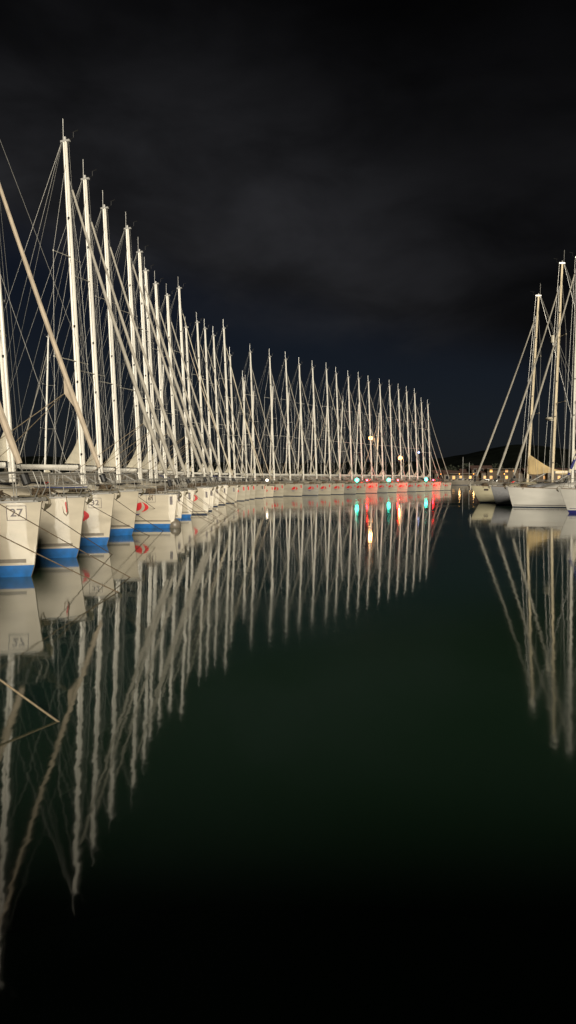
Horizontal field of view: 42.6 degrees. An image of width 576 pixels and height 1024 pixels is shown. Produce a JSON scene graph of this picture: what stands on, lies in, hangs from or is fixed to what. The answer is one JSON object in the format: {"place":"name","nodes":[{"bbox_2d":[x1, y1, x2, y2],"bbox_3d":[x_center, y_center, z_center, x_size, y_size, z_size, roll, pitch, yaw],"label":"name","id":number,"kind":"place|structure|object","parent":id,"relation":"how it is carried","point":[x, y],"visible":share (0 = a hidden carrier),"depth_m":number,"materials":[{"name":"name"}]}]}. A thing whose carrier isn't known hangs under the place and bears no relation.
{"place":"outdoors","nodes":[
{"label":"outdoors","id":0,"kind":"place"},
{"bbox_2d":[0,485,575,1023],"bbox_3d":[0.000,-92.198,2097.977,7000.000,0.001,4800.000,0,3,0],"label":"water","id":1,"kind":"structure","parent":0,"point":[298,761],"depth_m":5.09,"materials":[{"name":"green liquid"}]},
{"bbox_2d":[0,402,50,576],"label":"sailing yacht","id":2,"kind":"object","parent":1,"relation":"on","point":[16,560],"visible":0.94,"depth_m":15.01,"materials":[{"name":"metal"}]},
{"bbox_2d":[42,508,110,553],"bbox_3d":[-4.986,0.451,17.484,0.018,1.608,4.367,0,3,9],"label":"mooring line","id":3,"kind":"object","parent":2,"relation":"attached to","point":[75,531],"visible":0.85,"depth_m":17.36,"materials":[{"name":"beige fabric"}]},
{"bbox_2d":[0,679,59,721],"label":"mooring line","id":4,"kind":"object","parent":1,"relation":"on","point":[28,700],"visible":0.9,"depth_m":6.20,"materials":[{"name":"fabric"}]},
{"bbox_2d":[0,274,92,557],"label":"sailing yacht","id":5,"kind":"object","parent":1,"relation":"on","point":[68,509],"visible":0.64,"depth_m":18.66,"materials":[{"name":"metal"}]},
{"bbox_2d":[86,502,148,535],"bbox_3d":[-5.148,0.225,22.529,0.018,1.608,7.038,0,3,5],"label":"mooring line","id":6,"kind":"object","parent":5,"relation":"attached to","point":[116,519],"visible":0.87,"depth_m":22.35,"materials":[{"name":"beige fabric"}]},
{"bbox_2d":[15,333,85,472],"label":"sailing yacht","id":7,"kind":"object","parent":1,"relation":"on","point":[46,384],"visible":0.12,"depth_m":75.46,"materials":[{"name":"metal"}]},
{"bbox_2d":[0,183,120,545],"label":"sailing yacht","id":8,"kind":"object","parent":1,"relation":"on","point":[96,525],"visible":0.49,"depth_m":22.26,"materials":[{"name":"metal"}]},
{"bbox_2d":[34,484,91,489],"bbox_3d":[-6.557,-0.724,21.467,2.012,0.150,0.618,1,3,24],"label":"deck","id":9,"kind":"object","parent":8,"relation":"on","point":[70,487],"visible":0.69,"depth_m":21.15,"materials":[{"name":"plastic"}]},
{"bbox_2d":[115,499,162,530],"bbox_3d":[-5.157,0.080,25.525,0.018,1.628,6.060,0,3,7],"label":"mooring line","id":10,"kind":"object","parent":8,"relation":"attached to","point":[138,515],"visible":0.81,"depth_m":25.39,"materials":[{"name":"beige fabric"}]},
{"bbox_2d":[0,504,128,576],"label":"mooring line","id":11,"kind":"object","parent":1,"relation":"on","point":[63,540],"visible":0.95,"depth_m":13.73,"materials":[{"name":"beige fabric"}]},
{"bbox_2d":[0,141,143,535],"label":"sailing yacht","id":12,"kind":"object","parent":1,"relation":"on","point":[128,498],"visible":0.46,"depth_m":26.14,"materials":[{"name":"metal"}]},
{"bbox_2d":[0,130,181,527],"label":"sailing yacht","id":13,"kind":"object","parent":1,"relation":"on","point":[162,514],"visible":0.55,"depth_m":31.10,"materials":[{"name":"metal"}]},
{"bbox_2d":[3,169,187,520],"bbox_3d":[-10.202,-8.019,35.903,11.900,17.800,3.745,1,3,20],"label":"sailing yacht","id":14,"kind":"object","parent":1,"relation":"on","point":[157,428],"visible":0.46,"depth_m":35.41,"materials":[{"name":"metal"}]},
{"bbox_2d":[14,190,197,517],"bbox_3d":[-10.218,-8.189,39.699,11.900,17.800,3.745,1,3,20],"label":"sailing yacht","id":15,"kind":"object","parent":1,"relation":"on","point":[115,462],"visible":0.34,"depth_m":39.20,"materials":[{"name":"metal"}]},
{"bbox_2d":[39,212,213,514],"bbox_3d":[-9.698,-8.332,42.896,11.900,17.800,3.745,1,3,20],"label":"sailing yacht","id":16,"kind":"object","parent":1,"relation":"on","point":[203,492],"visible":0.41,"depth_m":42.31,"materials":[{"name":"metal"}]},
{"bbox_2d":[61,245,218,510],"bbox_3d":[-9.884,-8.530,47.292,11.900,17.800,3.745,1,3,20],"label":"sailing yacht","id":17,"kind":"object","parent":1,"relation":"on","point":[148,456],"visible":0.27,"depth_m":46.77,"materials":[{"name":"metal"}]},
{"bbox_2d":[84,260,216,487],"bbox_3d":[-10.298,-8.718,51.488,11.900,17.800,3.745,1,3,20],"label":"sailing yacht","id":18,"kind":"object","parent":1,"relation":"on","point":[152,390],"visible":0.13,"depth_m":51.05,"materials":[{"name":"metal"}]},
{"bbox_2d":[102,271,222,506],"bbox_3d":[-10.212,-8.872,54.904,11.900,17.800,3.745,1,3,21],"label":"sailing yacht","id":19,"kind":"object","parent":1,"relation":"on","point":[216,501],"visible":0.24,"depth_m":54.34,"materials":[{"name":"metal"}]},
{"bbox_2d":[104,290,229,504],"bbox_3d":[-9.930,-9.030,58.421,11.900,17.800,3.745,1,3,22],"label":"sailing yacht","id":20,"kind":"object","parent":1,"relation":"on","point":[224,489],"visible":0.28,"depth_m":57.83,"materials":[{"name":"metal"}]},
{"bbox_2d":[135,365,200,474],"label":"sailing yacht","id":21,"kind":"object","parent":1,"relation":"on","point":[160,427],"visible":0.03,"depth_m":94.39,"materials":[{"name":"metal"}]},
{"bbox_2d":[170,519,180,527],"bbox_3d":[-4.657,0.494,30.353,0.540,0.630,0.540,0,3,0],"label":"mooring buoy","id":22,"kind":"object","parent":1,"relation":"on","point":[175,523],"visible":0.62,"depth_m":30.14,"materials":[{"name":"grey plastic"}]},
{"bbox_2d":[120,283,238,502],"bbox_3d":[-9.460,-9.941,61.991,11.900,19.300,3.265,1,3,23],"label":"sailing yacht","id":23,"kind":"object","parent":1,"relation":"on","point":[231,491],"visible":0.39,"depth_m":61.42,"materials":[{"name":"white plastic"}]},
{"bbox_2d":[143,323,240,500],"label":"sailing yacht","id":24,"kind":"object","parent":1,"relation":"on","point":[191,469],"visible":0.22,"depth_m":65.13,"materials":[{"name":"white plastic"}]},
{"bbox_2d":[156,316,248,500],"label":"sailing yacht","id":25,"kind":"object","parent":1,"relation":"on","point":[241,494],"visible":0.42,"depth_m":68.19,"materials":[{"name":"white plastic"}]},
{"bbox_2d":[154,324,252,499],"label":"sailing yacht","id":26,"kind":"object","parent":1,"relation":"on","point":[248,490],"visible":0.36,"depth_m":71.17,"materials":[{"name":"metal"}]},
{"bbox_2d":[180,324,265,497],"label":"sailing yacht","id":27,"kind":"object","parent":1,"relation":"on","point":[259,492],"visible":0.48,"depth_m":77.78,"materials":[{"name":"metal"}]},
{"bbox_2d":[190,331,257,498],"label":"sailing yacht","id":28,"kind":"object","parent":1,"relation":"on","point":[252,491],"visible":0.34,"depth_m":74.60,"materials":[{"name":"metal"}]},
{"bbox_2d":[193,347,268,497],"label":"sailing yacht","id":29,"kind":"object","parent":1,"relation":"on","point":[233,426],"visible":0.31,"depth_m":80.10,"materials":[{"name":"metal"}]},
{"bbox_2d":[223,380,266,477],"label":"sailing yacht","id":30,"kind":"object","parent":1,"relation":"on","point":[242,471],"visible":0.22,"depth_m":110.29,"materials":[{"name":"metal"}]},
{"bbox_2d":[221,374,274,496],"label":"sailing yacht","id":31,"kind":"object","parent":1,"relation":"on","point":[269,491],"visible":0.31,"depth_m":82.11,"materials":[{"name":"metal"}]},
{"bbox_2d":[214,351,285,496],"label":"sailing yacht","id":32,"kind":"object","parent":1,"relation":"on","point":[278,490],"visible":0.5,"depth_m":84.00,"materials":[{"name":"metal"}]},
{"bbox_2d":[235,391,280,475],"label":"sailing yacht","id":33,"kind":"object","parent":1,"relation":"on","point":[252,437],"visible":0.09,"depth_m":113.85,"materials":[{"name":"metal"}]},
{"bbox_2d":[233,353,304,495],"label":"sailing yacht","id":34,"kind":"object","parent":1,"relation":"on","point":[294,488],"visible":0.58,"depth_m":86.30,"materials":[{"name":"metal"}]},
{"bbox_2d":[255,386,300,476],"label":"sailing yacht","id":35,"kind":"object","parent":1,"relation":"on","point":[271,439],"visible":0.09,"depth_m":118.38,"materials":[{"name":"metal"}]},
{"bbox_2d":[251,358,320,495],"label":"sailing yacht","id":36,"kind":"object","parent":1,"relation":"on","point":[311,488],"visible":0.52,"depth_m":89.56,"materials":[{"name":"white plastic"}]},
{"bbox_2d":[271,393,311,477],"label":"sailing yacht","id":37,"kind":"object","parent":1,"relation":"on","point":[286,472],"visible":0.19,"depth_m":125.39,"materials":[{"name":"metal"}]},
{"bbox_2d":[269,361,332,494],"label":"sailing yacht","id":38,"kind":"object","parent":1,"relation":"on","point":[324,488],"visible":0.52,"depth_m":93.11,"materials":[{"name":"metal"}]},
{"bbox_2d":[282,402,320,473],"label":"sailing yacht","id":39,"kind":"object","parent":1,"relation":"on","point":[298,446],"visible":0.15,"depth_m":129.45,"materials":[{"name":"metal"}]},
{"bbox_2d":[275,364,345,494],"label":"sailing yacht","id":40,"kind":"object","parent":1,"relation":"on","point":[337,487],"visible":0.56,"depth_m":95.61,"materials":[{"name":"metal"}]},
{"bbox_2d":[295,397,335,473],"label":"sailing yacht","id":41,"kind":"object","parent":1,"relation":"on","point":[311,442],"visible":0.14,"depth_m":132.36,"materials":[{"name":"metal"}]},
{"bbox_2d":[309,404,347,476],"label":"sailing yacht","id":42,"kind":"object","parent":1,"relation":"on","point":[325,444],"visible":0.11,"depth_m":136.32,"materials":[{"name":"metal"}]},
{"bbox_2d":[303,368,358,493],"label":"sailing yacht","id":43,"kind":"object","parent":1,"relation":"on","point":[350,487],"visible":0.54,"depth_m":98.51,"materials":[{"name":"metal"}]},
{"bbox_2d":[309,371,367,493],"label":"sailing yacht","id":44,"kind":"object","parent":1,"relation":"on","point":[361,488],"visible":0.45,"depth_m":101.36,"materials":[{"name":"metal"}]},
{"bbox_2d":[325,400,369,476],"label":"sailing yacht","id":45,"kind":"object","parent":1,"relation":"on","point":[341,438],"visible":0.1,"depth_m":140.31,"materials":[{"name":"metal"}]},
{"bbox_2d":[322,374,378,492],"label":"sailing yacht","id":46,"kind":"object","parent":1,"relation":"on","point":[371,486],"visible":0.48,"depth_m":104.52,"materials":[{"name":"metal"}]},
{"bbox_2d":[341,403,374,476],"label":"sailing yacht","id":47,"kind":"object","parent":1,"relation":"on","point":[356,443],"visible":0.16,"depth_m":145.27,"materials":[{"name":"metal"}]},
{"bbox_2d":[327,377,390,492],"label":"sailing yacht","id":48,"kind":"object","parent":1,"relation":"on","point":[382,487],"visible":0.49,"depth_m":107.04,"materials":[{"name":"metal"}]},
{"bbox_2d":[340,379,398,492],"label":"sailing yacht","id":49,"kind":"object","parent":1,"relation":"on","point":[392,486],"visible":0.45,"depth_m":110.00,"materials":[{"name":"metal"}]},
{"bbox_2d":[347,382,408,491],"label":"sailing yacht","id":50,"kind":"object","parent":1,"relation":"on","point":[402,485],"visible":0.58,"depth_m":113.22,"materials":[{"name":"metal"}]},
{"bbox_2d":[361,412,396,476],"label":"sailing yacht","id":51,"kind":"object","parent":1,"relation":"on","point":[377,449],"visible":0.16,"depth_m":151.28,"materials":[{"name":"metal"}]},
{"bbox_2d":[357,383,417,491],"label":"sailing yacht","id":52,"kind":"object","parent":1,"relation":"on","point":[412,486],"visible":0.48,"depth_m":116.10,"materials":[{"name":"metal"}]},
{"bbox_2d":[368,387,427,490],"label":"sailing yacht","id":53,"kind":"object","parent":1,"relation":"on","point":[421,485],"visible":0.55,"depth_m":119.14,"materials":[{"name":"metal"}]},
{"bbox_2d":[379,391,433,490],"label":"sailing yacht","id":54,"kind":"object","parent":1,"relation":"on","point":[429,486],"visible":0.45,"depth_m":122.57,"materials":[{"name":"metal"}]},
{"bbox_2d":[390,391,441,490],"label":"sailing yacht","id":55,"kind":"object","parent":1,"relation":"on","point":[436,486],"visible":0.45,"depth_m":125.23,"materials":[{"name":"metal"}]},
{"bbox_2d":[393,402,445,490],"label":"sailing yacht","id":56,"kind":"object","parent":1,"relation":"on","point":[442,486],"visible":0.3,"depth_m":128.74,"materials":[{"name":"metal"}]},
{"bbox_2d":[402,404,452,489],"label":"sailing yacht","id":57,"kind":"object","parent":1,"relation":"on","point":[447,486],"visible":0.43,"depth_m":131.61,"materials":[{"name":"metal"}]},
{"bbox_2d":[447,478,472,484],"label":"motor boat","id":58,"kind":"object","parent":1,"relation":"on","point":[459,481],"visible":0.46,"depth_m":233.74,"materials":[{"name":"white plastic"}]},
{"bbox_2d":[465,462,474,483],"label":"motor boat","id":59,"kind":"object","parent":1,"relation":"on","point":[467,480],"visible":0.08,"depth_m":248.91,"materials":[{"name":"white plastic"}]},
{"bbox_2d":[474,479,489,484],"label":"motor boat","id":60,"kind":"object","parent":1,"relation":"on","point":[482,480],"visible":0.22,"depth_m":238.94,"materials":[{"name":"white plastic"}]},
{"bbox_2d":[486,480,501,484],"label":"motor boat","id":61,"kind":"object","parent":1,"relation":"on","point":[489,482],"visible":0.47,"depth_m":235.00,"materials":[{"name":"white plastic"}]},
{"bbox_2d":[468,283,575,502],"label":"sailing yacht","id":62,"kind":"object","parent":1,"relation":"on","point":[483,493],"visible":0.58,"depth_m":61.55,"materials":[{"name":"white plastic"}]},
{"bbox_2d":[488,250,575,504],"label":"sailing yacht","id":63,"kind":"object","parent":1,"relation":"on","point":[501,494],"visible":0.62,"depth_m":56.40,"materials":[{"name":"grey paint"}]},
{"bbox_2d":[504,252,575,507],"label":"sailing yacht","id":64,"kind":"object","parent":1,"relation":"on","point":[524,495],"visible":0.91,"depth_m":52.05,"materials":[{"name":"white plastic"}]},
{"bbox_2d":[556,453,575,512],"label":"sailing yacht","id":65,"kind":"object","parent":1,"relation":"on","point":[569,495],"visible":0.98,"depth_m":42.85,"materials":[{"name":"white plastic"}]},
{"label":"sailing yacht","id":66,"kind":"object","parent":1,"relation":"on","visible":0},
{"bbox_2d":[0,535,117,591],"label":"mooring line","id":67,"kind":"object","parent":66,"relation":"attached to","point":[55,562],"visible":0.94,"depth_m":12.49,"materials":[{"name":"beige fabric"}]},
{"bbox_2d":[0,444,575,479],"bbox_3d":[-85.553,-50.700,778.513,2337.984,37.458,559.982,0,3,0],"label":"hills","id":68,"kind":"structure","parent":0,"point":[494,455],"depth_m":674.47,"materials":[{"name":"black"}]},
{"bbox_2d":[0,0,575,463],"label":"sky","id":69,"kind":"structure","parent":0,"point":[380,191],"materials":[{"name":"black"}]},
{"bbox_3d":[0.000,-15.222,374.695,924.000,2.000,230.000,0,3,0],"label":"far shore","id":70,"kind":"structure","parent":0,"visible":0},
{"bbox_2d":[428,470,452,480],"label":"shore house","id":71,"kind":"structure","parent":70,"relation":"on","point":[435,475],"depth_m":304.87,"materials":[{"name":"paint"}]},
{"bbox_2d":[442,465,457,470],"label":"shore tree","id":72,"kind":"object","parent":70,"relation":"on","point":[450,467],"visible":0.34,"depth_m":310.42,"materials":[{"name":"green plant"}]},
{"bbox_2d":[442,471,464,480],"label":"shore house","id":73,"kind":"structure","parent":70,"relation":"on","point":[445,475],"depth_m":300.09,"materials":[{"name":"paint"}]},
{"bbox_2d":[449,473,475,479],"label":"shore house","id":74,"kind":"structure","parent":70,"relation":"on","point":[468,475],"depth_m":299.54,"materials":[{"name":"paint"}]},
{"bbox_2d":[458,469,470,472],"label":"shore house","id":75,"kind":"structure","parent":70,"relation":"on","point":[466,470],"depth_m":304.73,"materials":[{"name":"paint"}]},
{"bbox_2d":[458,463,476,468],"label":"shore tree","id":76,"kind":"object","parent":70,"relation":"on","point":[463,466],"visible":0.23,"depth_m":310.35,"materials":[{"name":"green plant"}]},
{"bbox_2d":[469,465,492,480],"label":"shore house","id":77,"kind":"structure","parent":70,"relation":"on","point":[473,469],"depth_m":300.05,"materials":[{"name":"paint"}]},
{"bbox_2d":[479,471,486,479],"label":"shore house","id":78,"kind":"structure","parent":70,"relation":"on","point":[483,474],"depth_m":297.67,"materials":[{"name":"paint"}]},
{"bbox_2d":[492,463,502,468],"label":"shore tree","id":79,"kind":"object","parent":70,"relation":"on","point":[494,466],"visible":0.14,"depth_m":311.06,"materials":[{"name":"green plant"}]},
{"bbox_2d":[487,469,517,481],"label":"shore house","id":80,"kind":"structure","parent":70,"relation":"on","point":[491,473],"depth_m":295.66,"materials":[{"name":"paint"}]},
{"bbox_2d":[503,469,523,481],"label":"shore house","id":81,"kind":"structure","parent":70,"relation":"on","point":[521,474],"depth_m":295.78,"materials":[{"name":"paint"}]},
{"bbox_2d":[520,468,545,481],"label":"shore house","id":82,"kind":"structure","parent":70,"relation":"on","point":[542,478],"depth_m":293.68,"materials":[{"name":"paint"}]},
{"bbox_2d":[546,462,562,467],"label":"shore tree","id":83,"kind":"object","parent":70,"relation":"on","point":[555,466],"visible":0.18,"depth_m":310.83,"materials":[{"name":"green plant"}]},
{"bbox_2d":[545,468,575,481],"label":"shore house","id":84,"kind":"structure","parent":70,"relation":"on","point":[556,476],"depth_m":291.65,"materials":[{"name":"paint"}]}
]}

